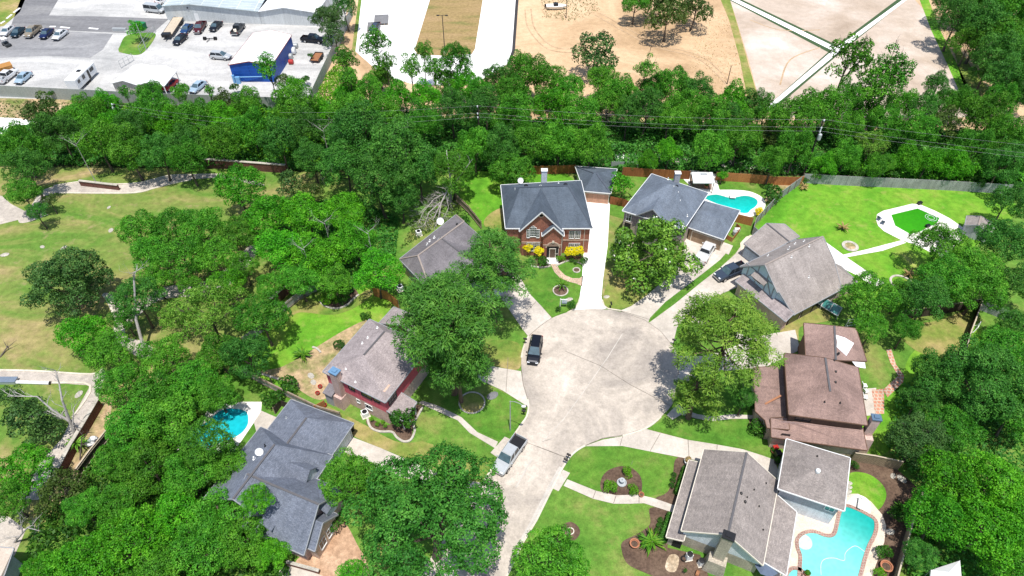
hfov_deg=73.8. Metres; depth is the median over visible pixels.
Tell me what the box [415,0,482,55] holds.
verge grass
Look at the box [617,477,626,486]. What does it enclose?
garden fountain
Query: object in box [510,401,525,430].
street lamp
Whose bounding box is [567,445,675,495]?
front lawn
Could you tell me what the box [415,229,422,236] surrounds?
air conditioner
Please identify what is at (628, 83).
oak tree
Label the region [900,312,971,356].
dry lawn
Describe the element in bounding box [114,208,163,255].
oak tree
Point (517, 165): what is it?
oak tree
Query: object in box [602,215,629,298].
front lawn
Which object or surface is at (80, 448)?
bare tree
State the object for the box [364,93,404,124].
oak tree
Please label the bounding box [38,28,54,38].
parked car
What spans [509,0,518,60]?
road edging
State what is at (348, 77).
young tree
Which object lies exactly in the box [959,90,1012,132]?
oak tree
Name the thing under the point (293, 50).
storage tank
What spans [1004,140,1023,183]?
oak tree
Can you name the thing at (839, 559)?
pool hose
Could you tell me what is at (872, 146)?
willow tree
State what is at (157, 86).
oak tree
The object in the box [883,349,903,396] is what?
paver path
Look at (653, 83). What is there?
oak tree
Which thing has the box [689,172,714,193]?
gazebo
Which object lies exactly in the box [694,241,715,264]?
pickup truck
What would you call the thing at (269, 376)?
stone edging
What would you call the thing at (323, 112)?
power line
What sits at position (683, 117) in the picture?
power line
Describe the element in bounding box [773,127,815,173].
oak tree
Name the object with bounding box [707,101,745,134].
oak tree
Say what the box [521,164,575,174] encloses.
wood fence
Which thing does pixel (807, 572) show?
plant pot
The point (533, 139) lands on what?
oak tree
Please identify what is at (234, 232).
oak tree
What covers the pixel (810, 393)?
brown roof house
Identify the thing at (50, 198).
scrub tree
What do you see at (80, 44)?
parking apron
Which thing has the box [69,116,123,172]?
oak tree
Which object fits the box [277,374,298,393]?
shrub
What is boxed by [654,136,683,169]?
elm tree
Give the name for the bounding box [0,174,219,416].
path kerb
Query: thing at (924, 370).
oak tree
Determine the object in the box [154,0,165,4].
parked car
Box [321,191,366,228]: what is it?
elm tree
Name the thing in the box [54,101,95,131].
oak tree
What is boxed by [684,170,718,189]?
patio
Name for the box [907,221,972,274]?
oak tree
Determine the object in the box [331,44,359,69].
young tree
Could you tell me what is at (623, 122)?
power line
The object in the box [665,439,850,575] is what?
white gable house
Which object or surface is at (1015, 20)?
oak tree
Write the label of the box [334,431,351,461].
garage door
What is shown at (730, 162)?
alley slab
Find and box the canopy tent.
[925,560,960,575]
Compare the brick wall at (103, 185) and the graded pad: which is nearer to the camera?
the brick wall at (103, 185)
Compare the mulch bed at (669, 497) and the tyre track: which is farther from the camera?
the tyre track
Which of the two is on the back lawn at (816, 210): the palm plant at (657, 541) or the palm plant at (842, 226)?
the palm plant at (842, 226)
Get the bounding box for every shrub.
[229,82,239,91]
[259,389,283,407]
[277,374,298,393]
[300,75,309,81]
[321,296,331,304]
[330,517,343,532]
[333,339,344,349]
[336,290,349,304]
[360,311,370,319]
[389,407,416,430]
[460,216,469,223]
[522,244,532,252]
[533,246,543,256]
[537,256,549,266]
[556,255,565,260]
[564,246,575,255]
[567,300,575,308]
[575,246,583,257]
[579,256,587,263]
[603,480,617,492]
[622,465,632,478]
[626,163,637,169]
[628,483,638,496]
[742,400,753,409]
[748,418,765,434]
[755,207,764,214]
[755,430,763,437]
[764,183,782,203]
[810,168,822,178]
[849,167,864,176]
[850,460,859,468]
[873,567,886,575]
[875,545,893,558]
[886,169,900,177]
[887,504,909,522]
[966,175,986,187]
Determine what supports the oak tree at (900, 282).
on the lawn at (877, 372)
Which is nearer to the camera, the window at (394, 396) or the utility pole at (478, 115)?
the window at (394, 396)
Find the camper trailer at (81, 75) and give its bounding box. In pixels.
[64,62,96,88]
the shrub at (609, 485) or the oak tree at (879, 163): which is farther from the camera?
the oak tree at (879, 163)
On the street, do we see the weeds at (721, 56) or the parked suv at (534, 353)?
the parked suv at (534, 353)
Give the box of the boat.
[544,2,565,8]
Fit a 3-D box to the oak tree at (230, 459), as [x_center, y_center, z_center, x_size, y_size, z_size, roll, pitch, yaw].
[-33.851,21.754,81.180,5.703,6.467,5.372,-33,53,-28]
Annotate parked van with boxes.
[142,2,163,13]
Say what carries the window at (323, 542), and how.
in the dormer house at (293, 447)
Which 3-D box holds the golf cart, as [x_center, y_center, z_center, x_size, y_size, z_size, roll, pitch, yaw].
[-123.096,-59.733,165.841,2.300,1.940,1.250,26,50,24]
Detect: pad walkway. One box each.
[732,0,835,49]
[769,0,905,107]
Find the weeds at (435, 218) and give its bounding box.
[401,199,469,247]
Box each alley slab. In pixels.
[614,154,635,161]
[658,156,799,171]
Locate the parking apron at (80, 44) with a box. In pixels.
[0,30,112,57]
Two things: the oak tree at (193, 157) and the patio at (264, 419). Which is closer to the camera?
the patio at (264, 419)
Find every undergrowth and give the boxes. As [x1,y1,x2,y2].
[0,99,1023,187]
[25,366,289,575]
[72,103,327,164]
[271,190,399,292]
[806,154,1023,186]
[886,344,1023,575]
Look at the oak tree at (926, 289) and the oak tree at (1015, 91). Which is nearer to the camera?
the oak tree at (926, 289)
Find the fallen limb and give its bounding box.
[409,181,453,229]
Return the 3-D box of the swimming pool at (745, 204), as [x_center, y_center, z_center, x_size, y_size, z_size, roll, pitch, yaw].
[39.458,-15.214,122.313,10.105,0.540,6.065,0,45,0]
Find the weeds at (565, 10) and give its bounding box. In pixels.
[541,0,596,20]
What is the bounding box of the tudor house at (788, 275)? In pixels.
[735,223,857,329]
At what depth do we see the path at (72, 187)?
125.98 m
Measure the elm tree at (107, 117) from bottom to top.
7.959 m
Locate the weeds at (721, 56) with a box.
[690,14,744,90]
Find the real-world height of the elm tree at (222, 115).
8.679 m
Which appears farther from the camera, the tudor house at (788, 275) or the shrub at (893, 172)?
the shrub at (893, 172)
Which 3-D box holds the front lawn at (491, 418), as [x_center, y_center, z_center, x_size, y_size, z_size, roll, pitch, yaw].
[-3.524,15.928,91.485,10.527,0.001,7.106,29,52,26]
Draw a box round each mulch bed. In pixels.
[562,522,579,539]
[600,466,641,494]
[621,507,672,575]
[656,457,685,504]
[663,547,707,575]
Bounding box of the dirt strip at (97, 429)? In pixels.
[49,396,111,504]
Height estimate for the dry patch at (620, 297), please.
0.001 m
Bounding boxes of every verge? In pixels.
[0,0,24,26]
[651,229,751,319]
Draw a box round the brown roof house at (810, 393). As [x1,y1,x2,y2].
[751,322,882,454]
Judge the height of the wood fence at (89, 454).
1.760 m
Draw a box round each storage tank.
[288,59,293,64]
[291,47,295,54]
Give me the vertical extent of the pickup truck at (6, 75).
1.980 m
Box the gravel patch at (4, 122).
[0,118,33,135]
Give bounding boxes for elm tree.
[0,442,54,498]
[18,548,65,575]
[41,528,118,575]
[93,87,122,112]
[94,502,172,575]
[96,106,128,140]
[139,488,205,553]
[152,102,192,138]
[202,100,237,133]
[205,267,246,306]
[212,162,265,216]
[237,481,275,516]
[241,193,299,234]
[251,228,309,272]
[254,535,291,572]
[275,191,333,237]
[286,75,305,90]
[286,231,346,275]
[312,93,330,118]
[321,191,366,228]
[327,217,376,263]
[332,82,353,100]
[334,559,369,575]
[351,247,405,298]
[383,78,412,109]
[410,76,442,111]
[448,67,480,99]
[533,87,568,125]
[637,148,657,168]
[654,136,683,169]
[712,76,753,121]
[713,169,728,183]
[813,150,837,175]
[890,139,923,173]
[901,483,973,552]
[911,148,945,177]
[917,444,980,506]
[942,146,975,180]
[947,493,1023,571]
[957,448,1023,519]
[972,537,1023,575]
[981,488,1023,551]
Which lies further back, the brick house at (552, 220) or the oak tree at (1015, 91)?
the oak tree at (1015, 91)
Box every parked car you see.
[0,26,14,35]
[10,27,25,36]
[13,71,32,83]
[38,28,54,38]
[51,29,67,39]
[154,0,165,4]
[161,78,178,91]
[172,33,187,44]
[179,23,193,33]
[188,80,206,92]
[208,21,222,30]
[369,22,380,32]
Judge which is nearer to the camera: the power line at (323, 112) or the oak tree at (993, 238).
the oak tree at (993, 238)
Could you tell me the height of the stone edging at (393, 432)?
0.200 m
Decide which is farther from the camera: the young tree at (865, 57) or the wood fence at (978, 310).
the young tree at (865, 57)
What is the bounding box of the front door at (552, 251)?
[549,248,558,257]
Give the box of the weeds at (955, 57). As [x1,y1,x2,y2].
[929,17,986,95]
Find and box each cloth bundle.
[84,439,94,446]
[89,436,97,440]
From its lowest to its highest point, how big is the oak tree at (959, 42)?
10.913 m
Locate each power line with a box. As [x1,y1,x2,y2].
[280,106,466,112]
[483,113,752,126]
[485,117,758,130]
[487,106,796,119]
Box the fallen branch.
[0,341,14,357]
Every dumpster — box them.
[0,61,12,71]
[132,21,146,28]
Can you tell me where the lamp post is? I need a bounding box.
[436,15,447,52]
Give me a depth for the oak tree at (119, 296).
95.83 m
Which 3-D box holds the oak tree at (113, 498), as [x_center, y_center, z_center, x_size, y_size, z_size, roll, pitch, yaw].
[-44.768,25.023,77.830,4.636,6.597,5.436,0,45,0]
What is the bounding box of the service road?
[356,0,515,85]
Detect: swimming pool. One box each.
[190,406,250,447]
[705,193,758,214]
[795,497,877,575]
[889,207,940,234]
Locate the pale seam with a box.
[515,333,622,542]
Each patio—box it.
[254,411,275,430]
[279,565,320,575]
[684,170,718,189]
[826,242,880,285]
[863,388,875,415]
[872,389,883,413]
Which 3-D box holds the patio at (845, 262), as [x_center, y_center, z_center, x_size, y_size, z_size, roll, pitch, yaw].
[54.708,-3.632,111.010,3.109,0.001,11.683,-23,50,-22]
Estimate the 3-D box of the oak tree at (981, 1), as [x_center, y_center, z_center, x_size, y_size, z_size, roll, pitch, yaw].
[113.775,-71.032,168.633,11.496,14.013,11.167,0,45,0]
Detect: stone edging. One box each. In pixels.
[258,373,280,380]
[319,294,358,308]
[366,407,423,442]
[531,265,550,267]
[555,260,583,266]
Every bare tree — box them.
[0,507,42,542]
[1,363,81,433]
[61,128,95,180]
[67,422,95,459]
[121,260,148,350]
[289,233,316,291]
[306,210,335,261]
[355,219,378,273]
[446,150,471,202]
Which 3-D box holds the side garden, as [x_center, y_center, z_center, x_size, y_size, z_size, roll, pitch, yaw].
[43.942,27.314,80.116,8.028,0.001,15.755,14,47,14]
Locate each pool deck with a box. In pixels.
[177,402,261,451]
[700,189,765,216]
[774,494,885,575]
[876,204,963,250]
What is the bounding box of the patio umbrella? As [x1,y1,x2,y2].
[755,563,777,575]
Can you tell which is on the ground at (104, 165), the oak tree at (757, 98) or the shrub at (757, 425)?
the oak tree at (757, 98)
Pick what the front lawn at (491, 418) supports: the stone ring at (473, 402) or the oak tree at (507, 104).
the stone ring at (473, 402)
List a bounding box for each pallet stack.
[367,22,379,31]
[374,14,388,24]
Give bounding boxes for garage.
[575,166,616,203]
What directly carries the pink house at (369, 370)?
on the lawn at (877, 372)
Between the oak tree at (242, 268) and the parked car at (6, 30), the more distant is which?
the parked car at (6, 30)
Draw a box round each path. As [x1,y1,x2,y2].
[0,196,47,223]
[0,370,104,499]
[0,516,24,555]
[18,175,263,222]
[103,293,151,358]
[123,245,256,321]
[720,242,732,254]
[740,235,751,251]
[844,240,905,256]
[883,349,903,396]
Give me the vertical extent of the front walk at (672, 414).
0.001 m
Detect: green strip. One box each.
[721,0,756,96]
[920,0,967,97]
[953,45,988,96]
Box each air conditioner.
[360,408,370,419]
[396,284,403,292]
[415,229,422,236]
[685,551,693,561]
[696,557,704,567]
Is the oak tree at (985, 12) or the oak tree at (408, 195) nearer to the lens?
the oak tree at (408, 195)
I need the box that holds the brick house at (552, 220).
[500,168,592,263]
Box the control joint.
[506,276,694,500]
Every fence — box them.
[0,85,307,107]
[75,430,108,473]
[137,25,155,50]
[238,365,341,417]
[241,326,263,339]
[272,400,287,413]
[282,286,319,310]
[307,8,352,100]
[313,399,325,407]
[372,288,399,308]
[455,193,481,228]
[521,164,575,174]
[609,196,628,206]
[622,167,690,178]
[715,172,804,184]
[726,223,740,241]
[735,214,753,225]
[751,176,802,234]
[803,173,1012,192]
[851,452,903,469]
[893,492,923,575]
[901,298,982,317]
[963,303,981,358]
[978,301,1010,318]
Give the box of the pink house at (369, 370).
[322,307,429,428]
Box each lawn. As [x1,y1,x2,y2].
[0,167,319,559]
[19,172,1023,575]
[222,373,313,406]
[243,281,396,393]
[287,290,372,317]
[326,405,488,481]
[412,404,496,468]
[440,384,526,439]
[460,171,572,223]
[480,340,521,369]
[513,487,651,575]
[521,262,580,316]
[558,255,582,277]
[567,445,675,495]
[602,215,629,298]
[648,417,783,456]
[673,316,757,355]
[675,368,752,411]
[717,181,767,193]
[750,183,1017,317]
[780,307,830,342]
[849,472,885,508]
[862,320,982,454]
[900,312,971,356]
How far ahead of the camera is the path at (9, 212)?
120.81 m
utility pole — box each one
[477,105,479,136]
[802,119,824,175]
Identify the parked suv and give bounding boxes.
[209,50,231,60]
[526,334,542,364]
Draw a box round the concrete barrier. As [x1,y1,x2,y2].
[112,27,126,31]
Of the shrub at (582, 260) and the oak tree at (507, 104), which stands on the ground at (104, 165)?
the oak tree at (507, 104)
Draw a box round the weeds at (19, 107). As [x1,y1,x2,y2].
[0,100,72,117]
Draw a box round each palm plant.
[64,434,88,451]
[292,347,312,361]
[555,276,568,289]
[636,532,654,548]
[639,527,665,556]
[798,181,809,190]
[837,221,850,232]
[902,268,915,278]
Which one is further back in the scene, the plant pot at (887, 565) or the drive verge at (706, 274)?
the drive verge at (706, 274)
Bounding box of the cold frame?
[819,299,841,318]
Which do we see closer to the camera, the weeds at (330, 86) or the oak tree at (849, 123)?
the oak tree at (849, 123)
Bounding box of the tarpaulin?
[836,335,865,367]
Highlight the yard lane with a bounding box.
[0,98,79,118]
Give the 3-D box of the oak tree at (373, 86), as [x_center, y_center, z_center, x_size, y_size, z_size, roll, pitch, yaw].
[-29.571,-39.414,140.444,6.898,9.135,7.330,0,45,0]
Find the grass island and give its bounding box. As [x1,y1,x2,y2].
[118,32,155,54]
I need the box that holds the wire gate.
[611,161,638,166]
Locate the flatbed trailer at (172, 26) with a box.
[161,17,183,39]
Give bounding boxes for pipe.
[15,380,50,384]
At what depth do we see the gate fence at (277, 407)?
90.65 m
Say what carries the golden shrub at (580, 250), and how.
on the planting bed at (573, 257)
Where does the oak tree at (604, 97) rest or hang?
on the ground at (104, 165)
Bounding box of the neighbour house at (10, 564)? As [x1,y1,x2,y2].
[0,546,22,575]
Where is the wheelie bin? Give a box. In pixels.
[773,449,782,457]
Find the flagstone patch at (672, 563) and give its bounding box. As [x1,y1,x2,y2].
[665,554,678,571]
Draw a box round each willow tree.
[157,302,196,336]
[855,129,891,160]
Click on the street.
(557, 379)
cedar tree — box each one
[0,384,27,413]
[0,395,64,449]
[19,245,115,317]
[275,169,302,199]
[307,4,346,36]
[322,22,343,53]
[570,29,619,74]
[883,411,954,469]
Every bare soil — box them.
[261,320,367,399]
[296,519,369,575]
[765,185,789,200]
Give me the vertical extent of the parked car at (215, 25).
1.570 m
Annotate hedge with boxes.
[658,511,671,543]
[673,465,685,495]
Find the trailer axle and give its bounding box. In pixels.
[203,37,216,41]
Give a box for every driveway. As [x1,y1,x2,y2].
[345,437,479,496]
[478,366,527,405]
[500,265,550,335]
[574,202,609,309]
[586,429,777,477]
[621,237,725,321]
[649,235,749,342]
[678,330,798,381]
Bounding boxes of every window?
[319,535,326,550]
[326,524,334,538]
[361,392,371,400]
[364,403,372,411]
[388,391,396,405]
[529,226,536,236]
[530,242,536,250]
[536,229,539,237]
[569,231,574,238]
[575,231,580,238]
[626,213,631,221]
[794,417,811,421]
[824,506,834,512]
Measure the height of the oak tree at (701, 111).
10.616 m
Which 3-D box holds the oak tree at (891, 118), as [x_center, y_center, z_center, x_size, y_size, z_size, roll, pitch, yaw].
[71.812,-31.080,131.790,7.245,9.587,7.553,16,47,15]
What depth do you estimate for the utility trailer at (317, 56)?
161.00 m
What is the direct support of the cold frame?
on the lawn at (877, 372)
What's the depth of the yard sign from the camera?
103.50 m
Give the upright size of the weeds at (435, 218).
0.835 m
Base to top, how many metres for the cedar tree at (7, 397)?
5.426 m
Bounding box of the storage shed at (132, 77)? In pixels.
[111,64,179,92]
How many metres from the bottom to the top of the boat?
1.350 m
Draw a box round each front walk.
[418,401,497,447]
[491,437,509,456]
[551,264,582,285]
[553,470,569,490]
[564,479,674,511]
[667,405,752,420]
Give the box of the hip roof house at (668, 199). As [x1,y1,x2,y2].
[622,171,739,250]
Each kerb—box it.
[0,8,127,31]
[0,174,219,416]
[422,297,678,575]
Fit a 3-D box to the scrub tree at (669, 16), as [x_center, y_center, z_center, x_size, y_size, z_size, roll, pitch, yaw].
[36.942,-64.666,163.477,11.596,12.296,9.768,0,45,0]
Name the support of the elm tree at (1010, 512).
on the lawn at (877, 372)
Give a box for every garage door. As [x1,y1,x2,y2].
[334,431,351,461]
[585,192,608,203]
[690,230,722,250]
[742,246,758,260]
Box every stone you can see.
[75,390,82,397]
[308,373,313,378]
[487,391,497,399]
[886,529,894,534]
[897,475,906,482]
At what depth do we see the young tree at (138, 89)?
139.83 m
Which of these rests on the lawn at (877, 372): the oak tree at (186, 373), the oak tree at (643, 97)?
the oak tree at (186, 373)
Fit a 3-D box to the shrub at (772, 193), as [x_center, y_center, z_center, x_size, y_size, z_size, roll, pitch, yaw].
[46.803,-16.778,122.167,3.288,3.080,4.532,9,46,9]
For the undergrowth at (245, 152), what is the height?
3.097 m
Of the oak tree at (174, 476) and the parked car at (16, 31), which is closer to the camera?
the oak tree at (174, 476)
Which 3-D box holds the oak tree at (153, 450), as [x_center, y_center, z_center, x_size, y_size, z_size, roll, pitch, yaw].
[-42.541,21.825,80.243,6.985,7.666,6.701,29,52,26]
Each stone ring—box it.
[459,391,484,413]
[553,285,567,295]
[573,267,579,272]
[842,241,858,251]
[889,275,908,285]
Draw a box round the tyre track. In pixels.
[524,9,819,92]
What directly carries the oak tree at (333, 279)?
on the lawn at (877, 372)
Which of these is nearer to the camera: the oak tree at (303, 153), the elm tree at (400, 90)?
the oak tree at (303, 153)
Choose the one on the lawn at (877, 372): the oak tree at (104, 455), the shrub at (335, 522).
the oak tree at (104, 455)
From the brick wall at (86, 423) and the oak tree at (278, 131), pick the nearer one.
the brick wall at (86, 423)
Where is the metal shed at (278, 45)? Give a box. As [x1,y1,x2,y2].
[228,30,293,83]
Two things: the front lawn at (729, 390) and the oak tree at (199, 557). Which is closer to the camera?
the oak tree at (199, 557)
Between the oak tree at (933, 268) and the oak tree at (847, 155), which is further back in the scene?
the oak tree at (847, 155)
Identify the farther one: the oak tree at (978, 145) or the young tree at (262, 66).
the young tree at (262, 66)
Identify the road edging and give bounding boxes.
[352,0,361,51]
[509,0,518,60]
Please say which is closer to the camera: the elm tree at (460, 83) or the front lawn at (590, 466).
the front lawn at (590, 466)
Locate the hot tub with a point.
(792, 570)
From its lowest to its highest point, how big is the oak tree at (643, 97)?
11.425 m
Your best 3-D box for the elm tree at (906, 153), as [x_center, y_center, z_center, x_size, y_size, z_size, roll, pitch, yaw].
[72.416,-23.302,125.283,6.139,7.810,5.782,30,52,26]
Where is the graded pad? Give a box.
[731,0,974,116]
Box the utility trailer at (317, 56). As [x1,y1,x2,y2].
[310,52,323,62]
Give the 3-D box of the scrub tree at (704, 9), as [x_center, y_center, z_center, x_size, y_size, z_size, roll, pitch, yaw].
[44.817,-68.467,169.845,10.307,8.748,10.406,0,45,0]
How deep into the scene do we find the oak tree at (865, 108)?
133.53 m
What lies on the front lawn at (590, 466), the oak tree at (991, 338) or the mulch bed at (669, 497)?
the mulch bed at (669, 497)
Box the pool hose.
[820,546,864,571]
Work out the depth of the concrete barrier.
171.80 m
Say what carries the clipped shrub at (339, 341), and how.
on the bare soil at (316, 363)
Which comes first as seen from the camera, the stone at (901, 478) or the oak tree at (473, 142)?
the stone at (901, 478)
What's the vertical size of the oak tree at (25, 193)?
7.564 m
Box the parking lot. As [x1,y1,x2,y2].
[0,0,345,98]
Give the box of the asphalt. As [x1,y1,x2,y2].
[11,0,167,32]
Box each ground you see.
[0,98,1022,189]
[317,0,1023,130]
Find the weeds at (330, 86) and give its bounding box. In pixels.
[318,59,355,114]
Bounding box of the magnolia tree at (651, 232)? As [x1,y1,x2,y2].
[609,215,703,296]
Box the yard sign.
[560,299,567,306]
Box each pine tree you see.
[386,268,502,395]
[422,335,494,403]
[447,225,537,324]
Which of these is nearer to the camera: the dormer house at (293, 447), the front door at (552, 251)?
the dormer house at (293, 447)
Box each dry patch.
[484,208,504,231]
[603,272,647,308]
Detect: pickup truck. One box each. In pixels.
[0,68,18,83]
[23,25,42,37]
[193,21,206,33]
[230,23,244,34]
[300,33,322,43]
[493,432,527,475]
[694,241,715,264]
[713,260,744,282]
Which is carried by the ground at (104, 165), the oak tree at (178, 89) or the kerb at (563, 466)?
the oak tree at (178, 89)
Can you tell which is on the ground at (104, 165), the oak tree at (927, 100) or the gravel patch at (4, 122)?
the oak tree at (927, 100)
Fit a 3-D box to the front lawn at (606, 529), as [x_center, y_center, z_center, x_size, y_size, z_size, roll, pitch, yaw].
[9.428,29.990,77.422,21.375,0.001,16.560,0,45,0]
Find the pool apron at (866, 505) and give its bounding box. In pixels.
[847,495,870,513]
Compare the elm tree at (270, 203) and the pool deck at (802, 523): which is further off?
the elm tree at (270, 203)
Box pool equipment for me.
[732,228,740,235]
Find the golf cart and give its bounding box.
[0,36,11,47]
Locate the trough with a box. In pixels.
[0,377,18,384]
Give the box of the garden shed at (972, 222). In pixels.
[962,215,991,241]
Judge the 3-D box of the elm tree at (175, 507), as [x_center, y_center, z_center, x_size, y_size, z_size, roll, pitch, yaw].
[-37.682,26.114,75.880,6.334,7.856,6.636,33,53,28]
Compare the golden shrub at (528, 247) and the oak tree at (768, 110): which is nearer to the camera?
the golden shrub at (528, 247)
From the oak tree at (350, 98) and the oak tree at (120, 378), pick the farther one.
the oak tree at (350, 98)
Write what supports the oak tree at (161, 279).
on the park lawn at (86, 222)
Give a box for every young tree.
[117,85,132,104]
[126,20,145,41]
[133,84,146,96]
[204,82,214,105]
[252,50,277,102]
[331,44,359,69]
[337,67,363,94]
[358,21,392,88]
[371,51,397,83]
[399,48,423,93]
[411,40,432,83]
[421,57,442,98]
[608,171,634,197]
[632,42,661,89]
[824,32,876,89]
[850,66,894,124]
[867,39,918,128]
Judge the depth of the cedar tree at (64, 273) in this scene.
98.90 m
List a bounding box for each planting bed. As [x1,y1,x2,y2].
[323,288,357,306]
[366,404,422,439]
[534,259,550,266]
[558,256,582,263]
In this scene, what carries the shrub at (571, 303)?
on the front lawn at (543, 285)
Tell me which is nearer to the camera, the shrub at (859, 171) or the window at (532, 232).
the window at (532, 232)
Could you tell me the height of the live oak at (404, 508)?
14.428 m
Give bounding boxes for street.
[422,309,677,575]
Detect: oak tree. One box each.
[0,119,53,177]
[0,146,52,196]
[0,478,32,521]
[1,177,43,204]
[24,202,48,228]
[27,112,80,159]
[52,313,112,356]
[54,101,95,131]
[60,485,104,527]
[67,91,104,117]
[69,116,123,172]
[81,328,134,370]
[89,440,133,480]
[92,360,152,406]
[93,481,138,528]
[103,396,167,459]
[104,275,167,328]
[105,107,147,140]
[105,121,152,180]
[106,307,139,336]
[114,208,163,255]
[114,437,180,501]
[119,543,180,575]
[126,368,186,418]
[128,88,177,129]
[128,235,168,276]
[129,130,173,180]
[131,393,196,450]
[134,332,190,380]
[136,261,173,298]
[141,79,162,108]
[149,205,198,245]
[153,235,213,280]
[159,448,219,502]
[164,135,208,186]
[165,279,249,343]
[165,357,218,401]
[166,122,206,166]
[166,516,236,575]
[169,83,189,102]
[172,97,220,131]
[176,206,223,252]
[176,272,203,295]
[176,416,236,468]
[185,486,243,547]
[193,234,237,276]
[193,373,241,413]
[195,331,244,374]
[198,121,241,159]
[202,439,246,486]
[215,516,272,570]
[217,213,258,254]
[217,332,271,379]
[223,250,259,285]
[226,104,268,152]
[228,289,292,346]
[230,84,261,114]
[255,270,288,298]
[256,115,302,169]
[271,82,318,122]
[277,256,321,301]
[285,104,329,144]
[291,136,324,183]
[315,136,361,199]
[315,263,352,299]
[317,446,382,516]
[323,96,391,178]
[326,89,367,140]
[332,0,356,30]
[351,72,382,105]
[353,151,415,219]
[359,113,435,174]
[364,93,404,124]
[366,66,393,90]
[378,181,419,223]
[400,149,441,200]
[404,96,442,142]
[430,85,469,138]
[431,149,476,199]
[431,271,473,321]
[432,69,456,96]
[439,40,472,75]
[455,125,495,174]
[464,76,494,109]
[465,83,506,131]
[478,122,519,161]
[481,63,514,93]
[487,151,536,183]
[489,89,535,141]
[494,72,532,106]
[507,49,547,87]
[510,521,590,575]
[512,122,554,162]
[533,60,566,104]
[539,118,577,164]
[551,73,585,107]
[560,89,600,129]
[568,121,614,166]
[587,64,620,93]
[588,86,623,127]
[603,72,639,120]
[609,94,646,140]
[621,0,649,24]
[627,86,666,139]
[635,70,668,113]
[650,90,690,138]
[656,65,692,107]
[666,87,706,118]
[668,289,786,397]
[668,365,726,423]
[680,70,717,106]
[684,94,731,133]
[692,128,734,171]
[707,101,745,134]
[720,106,763,165]
[731,382,758,415]
[739,87,770,120]
[749,92,781,125]
[753,145,789,184]
[766,94,822,136]
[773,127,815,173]
[799,84,845,134]
[823,101,866,146]
[824,74,865,132]
[831,137,863,174]
[837,269,902,326]
[850,87,884,129]
[852,313,889,345]
[864,101,906,142]
[867,151,896,177]
[881,278,919,313]
[884,85,919,115]
[892,313,924,348]
[896,273,953,321]
[898,380,943,414]
[899,107,942,145]
[902,536,939,571]
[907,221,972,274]
[908,87,941,115]
[910,346,960,390]
[913,252,974,304]
[921,64,949,96]
[923,403,987,454]
[930,0,980,51]
[931,0,955,27]
[932,87,966,116]
[945,18,991,65]
[945,84,983,121]
[949,126,995,169]
[950,245,1005,292]
[950,265,1009,315]
[957,0,988,23]
[958,0,1016,63]
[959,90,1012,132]
[967,56,995,92]
[969,28,1023,91]
[969,324,1023,377]
[973,218,1023,274]
[980,146,1023,184]
[981,49,1023,95]
[983,14,1023,59]
[983,81,1021,123]
[983,181,1023,228]
[984,391,1023,440]
[986,113,1023,150]
[989,0,1023,22]
[989,19,1023,78]
[993,306,1023,340]
[996,262,1023,305]
[998,65,1023,107]
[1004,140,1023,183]
[1012,48,1023,95]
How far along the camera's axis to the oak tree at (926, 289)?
95.95 m
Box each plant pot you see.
[630,538,639,547]
[684,456,690,464]
[774,457,780,464]
[804,569,810,575]
[880,560,893,571]
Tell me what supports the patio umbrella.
on the lawn at (877, 372)
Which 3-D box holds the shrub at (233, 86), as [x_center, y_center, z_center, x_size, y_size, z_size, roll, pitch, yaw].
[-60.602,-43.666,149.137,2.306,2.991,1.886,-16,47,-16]
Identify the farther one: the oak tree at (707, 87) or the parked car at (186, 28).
the parked car at (186, 28)
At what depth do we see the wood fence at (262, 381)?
91.58 m
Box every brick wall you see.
[55,398,102,477]
[78,179,119,189]
[198,158,286,172]
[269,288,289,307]
[286,560,320,573]
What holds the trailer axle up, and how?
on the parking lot
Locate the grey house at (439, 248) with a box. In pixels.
[399,214,506,304]
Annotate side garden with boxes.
[850,462,919,575]
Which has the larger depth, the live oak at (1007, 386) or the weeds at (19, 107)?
the weeds at (19, 107)
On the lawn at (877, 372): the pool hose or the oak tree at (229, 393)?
the oak tree at (229, 393)
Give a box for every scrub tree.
[18,90,58,133]
[31,466,87,520]
[40,193,57,213]
[210,86,235,112]
[273,73,287,85]
[298,182,324,204]
[639,0,670,15]
[643,0,689,41]
[679,0,714,30]
[755,122,779,146]
[929,104,961,139]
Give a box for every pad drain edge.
[730,0,836,51]
[775,0,901,106]
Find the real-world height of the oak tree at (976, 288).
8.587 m
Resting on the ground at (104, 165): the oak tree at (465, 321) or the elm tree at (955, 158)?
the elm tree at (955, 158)
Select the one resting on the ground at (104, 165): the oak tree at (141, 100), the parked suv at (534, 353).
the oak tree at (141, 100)
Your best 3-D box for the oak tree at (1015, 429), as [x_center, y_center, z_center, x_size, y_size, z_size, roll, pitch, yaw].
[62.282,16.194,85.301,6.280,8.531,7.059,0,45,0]
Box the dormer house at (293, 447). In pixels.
[203,399,353,560]
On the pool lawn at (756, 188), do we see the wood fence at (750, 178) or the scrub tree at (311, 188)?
the wood fence at (750, 178)
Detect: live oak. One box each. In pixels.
[338,439,508,575]
[914,332,1023,422]
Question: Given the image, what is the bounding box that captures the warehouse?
[162,0,334,25]
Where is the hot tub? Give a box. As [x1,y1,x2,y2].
[787,566,804,575]

